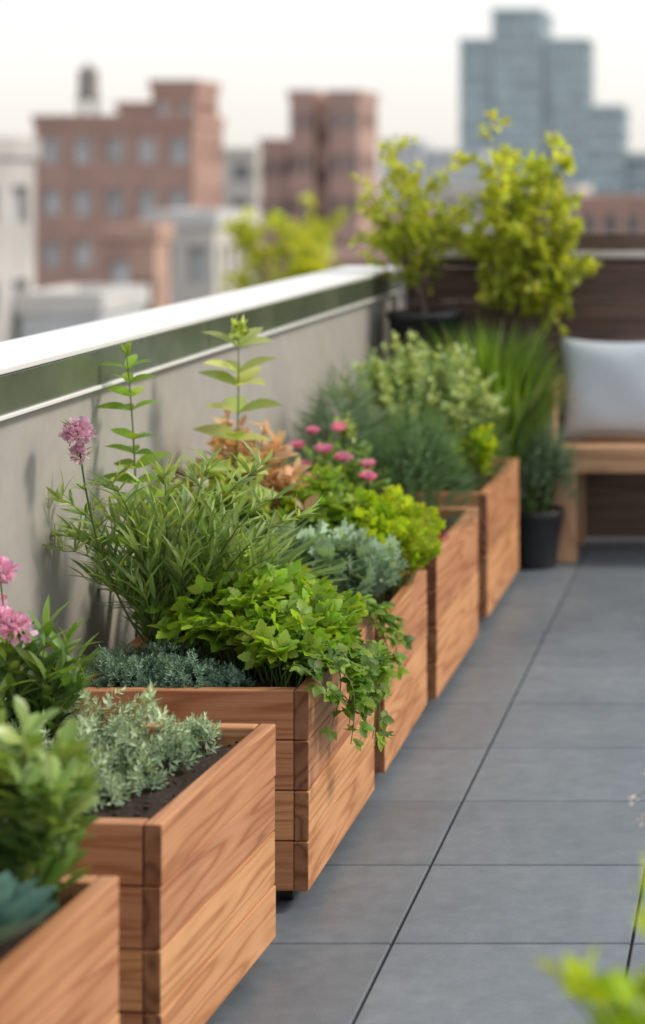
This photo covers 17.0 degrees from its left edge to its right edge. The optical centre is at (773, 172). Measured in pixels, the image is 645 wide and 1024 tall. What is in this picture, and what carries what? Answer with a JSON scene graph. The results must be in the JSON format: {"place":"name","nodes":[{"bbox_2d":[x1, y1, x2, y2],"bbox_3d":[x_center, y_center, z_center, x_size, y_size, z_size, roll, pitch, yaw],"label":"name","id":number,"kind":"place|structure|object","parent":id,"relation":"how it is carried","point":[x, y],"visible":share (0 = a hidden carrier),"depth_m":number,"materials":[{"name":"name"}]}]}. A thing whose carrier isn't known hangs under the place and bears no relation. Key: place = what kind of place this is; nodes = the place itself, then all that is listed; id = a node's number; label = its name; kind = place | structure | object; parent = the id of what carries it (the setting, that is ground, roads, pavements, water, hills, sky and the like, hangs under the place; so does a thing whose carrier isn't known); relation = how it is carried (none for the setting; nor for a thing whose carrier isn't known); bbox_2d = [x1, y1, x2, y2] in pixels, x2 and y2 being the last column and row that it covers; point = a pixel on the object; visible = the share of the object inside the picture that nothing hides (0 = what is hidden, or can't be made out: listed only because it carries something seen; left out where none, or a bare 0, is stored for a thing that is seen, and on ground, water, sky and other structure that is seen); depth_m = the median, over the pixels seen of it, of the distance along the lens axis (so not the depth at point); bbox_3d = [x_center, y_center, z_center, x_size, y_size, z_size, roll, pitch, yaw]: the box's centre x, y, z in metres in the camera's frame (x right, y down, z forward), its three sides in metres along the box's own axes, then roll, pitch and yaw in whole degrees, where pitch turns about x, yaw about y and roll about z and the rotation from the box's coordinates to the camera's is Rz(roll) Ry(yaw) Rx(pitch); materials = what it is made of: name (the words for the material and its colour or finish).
{"place":"outdoors","nodes":[
{"label":"outdoors","id":0,"kind":"place"},
{"bbox_2d":[0,157,34,341],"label":"walls","id":1,"kind":"structure","parent":0,"point":[17,250],"depth_m":70.19,"materials":[{"name":"concrete"}]},
{"bbox_2d":[12,186,18,315],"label":"windows","id":2,"kind":"structure","parent":1,"relation":"on","point":[15,219],"depth_m":71.09,"materials":[{"name":"grey glass"}]},
{"bbox_2d":[0,136,40,157],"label":"roof","id":3,"kind":"structure","parent":1,"relation":"on","point":[18,147],"depth_m":70.19,"materials":[{"name":"concrete"}]},
{"bbox_2d":[74,63,102,114],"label":"water tower","id":4,"kind":"structure","parent":0,"point":[88,86],"depth_m":153.42,"materials":[{"name":"grey wood"}]},
{"bbox_2d":[99,242,129,284],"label":"walls","id":5,"kind":"structure","parent":0,"point":[109,252],"depth_m":110.00,"materials":[{"name":"red brick"}]},
{"bbox_2d":[95,226,129,241],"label":"roof","id":6,"kind":"structure","parent":5,"relation":"on","point":[112,234],"depth_m":109.85,"materials":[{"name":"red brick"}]},
{"bbox_2d":[111,260,129,284],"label":"windows","id":7,"kind":"structure","parent":5,"relation":"attached to","point":[120,272],"depth_m":110.35,"materials":[{"name":"grey glass"}]},
{"bbox_2d":[34,89,222,289],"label":"walls","id":8,"kind":"structure","parent":0,"point":[198,175],"depth_m":150.02,"materials":[{"name":"red brick"}]},
{"bbox_2d":[43,102,190,267],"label":"windows","id":9,"kind":"structure","parent":8,"relation":"attached to","point":[114,197],"depth_m":150.35,"materials":[{"name":"grey glass"}]},
{"bbox_2d":[32,80,224,126],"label":"roof","id":10,"kind":"structure","parent":8,"relation":"on","point":[146,106],"depth_m":149.85,"materials":[{"name":"concrete"}]},
{"bbox_2d":[223,155,260,284],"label":"walls","id":11,"kind":"structure","parent":0,"point":[250,189],"depth_m":205.00,"materials":[{"name":"grey concrete"}]},
{"bbox_2d":[233,165,248,207],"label":"windows","id":12,"kind":"structure","parent":11,"relation":"attached to","point":[240,172],"depth_m":205.35,"materials":[{"name":"grey glass"}]},
{"bbox_2d":[223,148,260,154],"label":"roof","id":13,"kind":"structure","parent":11,"relation":"on","point":[241,151],"depth_m":204.85,"materials":[{"name":"grey concrete"}]},
{"bbox_2d":[191,488,293,539],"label":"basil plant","id":14,"kind":"object","parent":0,"point":[282,512],"visible":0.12,"depth_m":5.18,"materials":[{"name":"green plant"}]},
{"bbox_2d":[0,0,644,174],"label":"sky","id":15,"kind":"structure","parent":0,"point":[405,52],"materials":[{"name":"white"}]},
{"bbox_2d":[276,249,403,265],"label":"roof","id":16,"kind":"structure","parent":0,"point":[347,257],"depth_m":124.85,"materials":[{"name":"brick"}]},
{"bbox_2d":[279,266,405,308],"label":"walls","id":17,"kind":"structure","parent":0,"point":[281,269],"depth_m":125.02,"materials":[{"name":"brick"}]},
{"bbox_2d":[400,281,405,305],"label":"windows","id":18,"kind":"structure","parent":17,"relation":"on","point":[403,298],"depth_m":125.35,"materials":[{"name":"glass"}]},
{"bbox_2d":[377,175,386,179],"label":"roof","id":19,"kind":"structure","parent":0,"point":[379,177],"depth_m":276.17,"materials":[{"name":"concrete"}]},
{"bbox_2d":[404,191,439,210],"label":"walls","id":20,"kind":"structure","parent":0,"point":[431,195],"depth_m":373.10,"materials":[{"name":"beige stone"}]},
{"bbox_2d":[409,197,439,229],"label":"windows","id":21,"kind":"structure","parent":20,"relation":"attached to","point":[438,198],"depth_m":373.45,"materials":[{"name":"grey glass"}]},
{"bbox_2d":[205,541,644,1023],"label":"terrace pavement","id":22,"kind":"structure","parent":0,"point":[540,855],"depth_m":4.59,"materials":[{"name":"tile"}]},
{"bbox_2d":[0,875,119,1023],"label":"wooden planter box","id":23,"kind":"object","parent":22,"relation":"on","point":[61,966],"visible":0.75,"depth_m":2.92,"materials":[{"name":"brown wood"}]},
{"bbox_2d":[0,870,59,943],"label":"succulent rosette","id":24,"kind":"object","parent":23,"relation":"on","point":[24,907],"visible":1,"depth_m":2.79,"materials":[{"name":"green plant"}]},
{"bbox_2d":[0,696,104,925],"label":"pittosporum shrub","id":25,"kind":"object","parent":23,"relation":"in","point":[47,798],"visible":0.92,"depth_m":2.94,"materials":[{"name":"green plant"}]},
{"bbox_2d":[70,721,275,1023],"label":"wooden planter box","id":26,"kind":"object","parent":22,"relation":"on","point":[186,857],"visible":0.42,"depth_m":3.51,"materials":[{"name":"brown wood"}]},
{"bbox_2d":[0,555,104,737],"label":"pink flowering plant","id":27,"kind":"object","parent":26,"relation":"in","point":[32,680],"visible":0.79,"depth_m":3.75,"materials":[{"name":"green plant"}]},
{"bbox_2d":[4,681,223,815],"bbox_3d":[-1.227,1.004,3.615,0.415,0.180,0.561,0,0,0],"label":"sedum groundcover","id":28,"kind":"object","parent":26,"relation":"in","point":[120,746],"visible":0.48,"depth_m":3.68,"materials":[{"name":"green plant"}]},
{"bbox_2d":[67,618,374,899],"bbox_3d":[-1.191,1.275,4.521,0.501,0.447,0.690,0,0,0],"label":"wooden planter box","id":29,"kind":"object","parent":22,"relation":"on","point":[324,788],"visible":0.24,"depth_m":4.18,"materials":[{"name":"brown wood"}]},
{"bbox_2d":[95,340,176,637],"bbox_3d":[-1.466,0.737,4.715,0.192,0.707,0.156,0,0,0],"label":"salvia stem","id":30,"kind":"object","parent":29,"relation":"on","point":[129,378],"visible":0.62,"depth_m":4.71,"materials":[{"name":"green plant"}]},
{"bbox_2d":[83,628,255,688],"bbox_3d":[-1.265,1.024,4.309,0.394,0.133,0.264,0,0,0],"label":"creeping thyme","id":31,"kind":"object","parent":29,"relation":"in","point":[173,670],"visible":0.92,"depth_m":4.26,"materials":[{"name":"green plant"}]},
{"bbox_2d":[42,416,321,666],"bbox_3d":[-1.285,0.792,4.463,0.610,0.579,0.335,0,0,-12],"label":"willowy flowering herb","id":32,"kind":"object","parent":29,"relation":"on","point":[153,550],"visible":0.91,"depth_m":4.42,"materials":[{"name":"green plant"}]},
{"bbox_2d":[130,514,307,642],"bbox_3d":[-1.263,0.929,4.742,0.458,0.325,0.254,0,0,-17],"label":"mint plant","id":33,"kind":"object","parent":29,"relation":"in","point":[188,569],"depth_m":4.73,"materials":[{"name":"green plant"}]},
{"bbox_2d":[126,550,372,686],"bbox_3d":[-1.109,0.961,4.488,0.549,0.259,0.460,0,0,25],"label":"leafy mint herb","id":34,"kind":"object","parent":29,"relation":"in","point":[273,617],"visible":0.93,"depth_m":4.38,"materials":[{"name":"green plant"}]},
{"bbox_2d":[279,598,414,751],"bbox_3d":[-0.913,1.107,4.505,0.237,0.253,0.772,0,0,0],"label":"trailing vine","id":35,"kind":"object","parent":29,"relation":"in","point":[359,669],"visible":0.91,"depth_m":4.32,"materials":[{"name":"green plant"}]},
{"bbox_2d":[364,570,426,772],"bbox_3d":[-1.195,1.295,5.322,0.507,0.407,0.655,0,0,0],"label":"wooden planter box","id":36,"kind":"object","parent":22,"relation":"on","point":[404,704],"visible":0.1,"depth_m":5.34,"materials":[{"name":"brown wood"}]},
{"bbox_2d":[98,463,374,621],"bbox_3d":[-1.296,0.946,5.058,0.662,0.349,1.034,0,0,0],"label":"leafy green plant","id":37,"kind":"object","parent":36,"relation":"on","point":[334,501],"visible":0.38,"depth_m":5.35,"materials":[{"name":"green plant"}]},
{"bbox_2d":[192,314,282,499],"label":"milkweed plant","id":38,"kind":"object","parent":36,"relation":"on","point":[248,371],"visible":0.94,"depth_m":5.19,"materials":[{"name":"green plant"}]},
{"bbox_2d":[163,409,318,541],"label":"copper leaf shrub","id":39,"kind":"object","parent":36,"relation":"on","point":[286,478],"visible":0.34,"depth_m":5.30,"materials":[{"name":"orange plant"}]},
{"bbox_2d":[241,517,408,617],"bbox_3d":[-1.138,0.986,5.095,0.460,0.269,0.307,0,0,0],"label":"dusty miller","id":40,"kind":"object","parent":36,"relation":"on","point":[375,571],"visible":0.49,"depth_m":5.04,"materials":[{"name":"green plant"}]},
{"bbox_2d":[327,484,445,602],"bbox_3d":[-1.034,0.979,5.447,0.319,0.302,0.326,0,0,0],"label":"lime lettuce","id":41,"kind":"object","parent":36,"relation":"in","point":[393,511],"visible":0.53,"depth_m":5.41,"materials":[{"name":"green plant"}]},
{"bbox_2d":[386,308,464,455],"bbox_3d":[-1.350,1.018,8.000,0.302,0.960,0.302,0,0,0],"label":"black plant pot","id":42,"kind":"object","parent":22,"relation":"on","point":[402,322],"visible":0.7,"depth_m":7.88,"materials":[{"name":"plastic"}]},
{"bbox_2d":[347,133,482,312],"bbox_3d":[-1.388,0.213,8.052,0.517,0.736,0.416,0,0,0],"label":"potted olive tree","id":43,"kind":"object","parent":42,"relation":"on","point":[420,227],"visible":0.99,"depth_m":7.99,"materials":[{"name":"green plant"}]},
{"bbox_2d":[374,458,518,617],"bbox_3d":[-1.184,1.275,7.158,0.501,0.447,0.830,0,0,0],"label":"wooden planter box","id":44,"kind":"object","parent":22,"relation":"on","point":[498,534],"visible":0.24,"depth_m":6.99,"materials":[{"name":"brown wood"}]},
{"bbox_2d":[323,330,521,491],"bbox_3d":[-1.206,0.814,7.125,0.661,0.553,0.643,0,0,0],"label":"artemisia bush","id":45,"kind":"object","parent":44,"relation":"on","point":[389,382],"visible":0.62,"depth_m":7.00,"materials":[{"name":"green plant"}]},
{"bbox_2d":[438,423,501,491],"bbox_3d":[-1.025,0.968,6.956,0.237,0.246,0.227,0,0,0],"label":"golden oregano","id":46,"kind":"object","parent":44,"relation":"on","point":[480,440],"visible":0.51,"depth_m":6.93,"materials":[{"name":"green plant"}]},
{"bbox_2d":[418,507,478,698],"bbox_3d":[-1.180,1.277,6.100,0.502,0.442,0.800,0,0,0],"label":"wooden planter box","id":47,"kind":"object","parent":22,"relation":"on","point":[452,596],"visible":0.1,"depth_m":6.00,"materials":[{"name":"brown wood"}]},
{"bbox_2d":[283,408,393,496],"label":"rose bush","id":48,"kind":"object","parent":47,"relation":"on","point":[334,459],"visible":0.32,"depth_m":5.88,"materials":[{"name":"pink plant"}]},
{"bbox_2d":[279,351,406,491],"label":"rosemary bush","id":49,"kind":"object","parent":47,"relation":"on","point":[358,417],"visible":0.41,"depth_m":6.41,"materials":[{"name":"green plant"}]},
{"bbox_2d":[348,386,481,531],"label":"feathery cypress bush","id":50,"kind":"object","parent":47,"relation":"on","point":[410,453],"visible":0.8,"depth_m":6.16,"materials":[{"name":"green plant"}]},
{"bbox_2d":[432,521,448,540],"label":"red flowering groundcover","id":51,"kind":"object","parent":47,"relation":"on","point":[443,535],"visible":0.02,"depth_m":5.88,"materials":[{"name":"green plant"}]},
{"bbox_2d":[353,537,644,1023],"bbox_3d":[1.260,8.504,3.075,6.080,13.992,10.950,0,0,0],"label":"floor grout line","id":52,"kind":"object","parent":22,"relation":"attached to","point":[590,539],"depth_m":4.82,"materials":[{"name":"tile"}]},
{"bbox_2d":[0,293,399,699],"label":"wall","id":53,"kind":"structure","parent":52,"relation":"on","point":[34,455],"depth_m":4.85,"materials":[{"name":"paint"}]},
{"bbox_2d":[0,266,402,420],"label":"coping","id":54,"kind":"object","parent":53,"relation":"on","point":[21,353],"visible":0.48,"depth_m":5.38,"materials":[{"name":"metal"}]},
{"bbox_2d":[0,270,403,414],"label":"trim band","id":55,"kind":"object","parent":54,"relation":"attached to","point":[26,387],"depth_m":5.16,"materials":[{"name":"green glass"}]},
{"bbox_2d":[406,234,644,536],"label":"wood fence","id":56,"kind":"object","parent":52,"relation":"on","point":[608,297],"visible":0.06,"depth_m":8.40,"materials":[{"name":"wood"}]},
{"bbox_2d":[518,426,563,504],"bbox_3d":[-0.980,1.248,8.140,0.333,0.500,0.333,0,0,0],"label":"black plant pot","id":57,"kind":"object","parent":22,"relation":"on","point":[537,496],"visible":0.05,"depth_m":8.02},
{"bbox_2d":[449,108,602,357],"bbox_3d":[-0.978,0.394,8.135,0.604,1.294,0.474,0,0,-10],"label":"potted maple tree","id":58,"kind":"object","parent":57,"relation":"on","point":[525,250],"visible":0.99,"depth_m":8.05,"materials":[{"name":"green plant"}]},
{"bbox_2d":[536,368,566,427],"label":"rosemary bush","id":59,"kind":"object","parent":57,"relation":"on","point":[558,409],"visible":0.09,"depth_m":8.06,"materials":[{"name":"green plant"}]},
{"bbox_2d":[518,504,564,569],"bbox_3d":[-0.900,1.388,7.830,0.218,0.220,0.218,0,0,0],"label":"black plant pot","id":60,"kind":"object","parent":22,"relation":"on","point":[539,536],"visible":0.78,"depth_m":7.75,"materials":[{"name":"plastic"}]},
{"bbox_2d":[518,411,585,512],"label":"lavender plant","id":61,"kind":"object","parent":60,"relation":"in","point":[555,453],"visible":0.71,"depth_m":7.78,"materials":[{"name":"green plant"}]},
{"bbox_2d":[546,374,644,562],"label":"wooden bench","id":62,"kind":"object","parent":22,"relation":"on","point":[614,454],"visible":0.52,"depth_m":7.92,"materials":[{"name":"brown wood"}]},
{"bbox_2d":[561,337,644,438],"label":"throw pillow","id":63,"kind":"object","parent":62,"relation":"on","point":[611,401],"visible":0.93,"depth_m":8.08,"materials":[{"name":"fabric"}]},
{"bbox_3d":[-1.120,1.298,7.820,0.291,0.400,0.291,0,0,0],"label":"black plant pot","id":64,"kind":"object","parent":22,"relation":"on","visible":0},
{"bbox_2d":[408,312,597,470],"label":"fountain grass","id":65,"kind":"object","parent":64,"relation":"in","point":[527,397],"depth_m":7.67,"materials":[{"name":"green plant"}]},
{"bbox_2d":[381,143,491,210],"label":"walls","id":66,"kind":"structure","parent":0,"point":[468,172],"depth_m":425.00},
{"bbox_2d":[384,147,478,208],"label":"windows","id":67,"kind":"structure","parent":66,"relation":"attached to","point":[432,163],"depth_m":425.35,"materials":[{"name":"grey glass"}]},
{"bbox_2d":[380,139,492,152],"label":"roof","id":68,"kind":"structure","parent":66,"relation":"on","point":[439,151],"depth_m":424.85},
{"bbox_2d":[440,192,590,233],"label":"walls","id":69,"kind":"structure","parent":0,"point":[449,197],"depth_m":210.02,"materials":[{"name":"beige stone"}]},
{"bbox_2d":[445,202,571,216],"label":"windows","id":70,"kind":"structure","parent":69,"relation":"on","point":[476,213],"depth_m":210.35,"materials":[{"name":"grey glass"}]},
{"bbox_2d":[439,185,591,192],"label":"roof","id":71,"kind":"structure","parent":69,"relation":"on","point":[475,188],"depth_m":209.85,"materials":[{"name":"grey concrete"}]},
{"bbox_2d":[458,8,594,184],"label":"glass tower","id":72,"kind":"structure","parent":0,"point":[528,73],"depth_m":452.00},
{"bbox_2d":[461,14,587,184],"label":"windows","id":73,"kind":"structure","parent":72,"relation":"in","point":[506,18],"depth_m":452.35,"materials":[{"name":"blue glass"}]},
{"bbox_2d":[467,334,644,334],"bbox_3d":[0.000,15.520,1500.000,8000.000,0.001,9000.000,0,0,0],"label":"ground","id":74,"kind":"structure","parent":0,"point":[571,334],"depth_m":197.10,"materials":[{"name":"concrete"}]},
{"bbox_2d":[20,305,143,337],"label":"walls","id":75,"kind":"structure","parent":74,"relation":"on","point":[32,324],"depth_m":70.02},
{"bbox_2d":[14,285,149,313],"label":"roof","id":76,"kind":"structure","parent":75,"relation":"on","point":[82,299],"depth_m":69.85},
{"bbox_2d":[130,239,169,309],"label":"walls","id":77,"kind":"structure","parent":74,"relation":"on","point":[149,258],"depth_m":82.03,"materials":[{"name":"brick"}]},
{"bbox_2d":[125,221,174,239],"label":"roof","id":78,"kind":"structure","parent":77,"relation":"on","point":[151,230],"depth_m":81.85,"materials":[{"name":"ceramic"}]},
{"bbox_2d":[148,278,151,308],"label":"windows","id":79,"kind":"structure","parent":77,"relation":"attached to","point":[150,284],"depth_m":82.53,"materials":[{"name":"glass"}]},
{"bbox_2d":[170,224,254,304],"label":"walls","id":80,"kind":"structure","parent":74,"relation":"on","point":[222,258],"depth_m":90.02,"materials":[{"name":"beige stone"}]},
{"bbox_2d":[170,246,207,282],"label":"windows","id":81,"kind":"structure","parent":80,"relation":"attached to","point":[198,264],"depth_m":90.35,"materials":[{"name":"grey glass"}]},
{"bbox_2d":[142,208,258,226],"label":"roof","id":82,"kind":"structure","parent":80,"relation":"on","point":[203,217],"depth_m":89.85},
{"bbox_2d":[218,189,350,293],"bbox_3d":[-10.335,7.929,44.869,4.108,15.153,3.834,0,0,30],"label":"street tree","id":83,"kind":"object","parent":74,"relation":"on","point":[296,240],"visible":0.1,"depth_m":44.67,"materials":[{"name":"green plant"}]},
{"bbox_2d":[261,98,376,279],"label":"walls","id":84,"kind":"structure","parent":74,"relation":"on","point":[360,141],"depth_m":170.21,"materials":[{"name":"brick"}]},
{"bbox_2d":[266,111,355,261],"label":"windows","id":85,"kind":"structure","parent":84,"relation":"attached to","point":[351,167],"depth_m":170.35,"materials":[{"name":"grey glass"}]},
{"bbox_2d":[259,90,378,146],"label":"roof","id":86,"kind":"structure","parent":84,"relation":"on","point":[327,94],"depth_m":170.85,"materials":[{"name":"brick"}]},
{"bbox_2d":[377,180,385,213],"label":"walls","id":87,"kind":"structure","parent":74,"relation":"on","point":[380,187],"depth_m":277.50,"materials":[{"name":"concrete"}]},
{"bbox_2d":[532,852,644,1023],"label":"potted laurel plant","id":88,"kind":"object","parent":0,"point":[619,987],"visible":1,"depth_m":2.01,"materials":[{"name":"green plant"}]},
{"bbox_2d":[577,203,644,233],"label":"walls","id":89,"kind":"structure","parent":0,"point":[599,211],"depth_m":200.00,"materials":[{"name":"red brick"}]},
{"bbox_2d":[582,215,638,233],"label":"windows","id":90,"kind":"structure","parent":89,"relation":"on","point":[610,224],"depth_m":200.35,"materials":[{"name":"grey glass"}]},
{"bbox_2d":[579,194,644,202],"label":"roof","id":91,"kind":"structure","parent":89,"relation":"on","point":[614,198],"depth_m":199.85,"materials":[{"name":"concrete"}]},
{"bbox_2d":[587,109,644,193],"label":"walls","id":92,"kind":"structure","parent":0,"point":[624,128],"depth_m":380.02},
{"bbox_2d":[586,105,644,155],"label":"roof","id":93,"kind":"structure","parent":92,"relation":"on","point":[616,107],"depth_m":379.85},
{"bbox_2d":[589,112,644,193],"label":"windows","id":94,"kind":"structure","parent":92,"relation":"on","point":[605,154],"depth_m":380.35,"materials":[{"name":"blue glass"}]},
{"bbox_2d":[628,773,644,825],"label":"gaura plant","id":95,"kind":"object","parent":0,"point":[633,797],"visible":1,"depth_m":3.28,"materials":[{"name":"white plant"}]},
{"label":"walls","id":96,"kind":"object","parent":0,"visible":0},
{"bbox_2d":[378,211,435,218],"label":"roof","id":97,"kind":"structure","parent":96,"relation":"on","point":[395,216],"depth_m":264.86,"materials":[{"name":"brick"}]}
]}

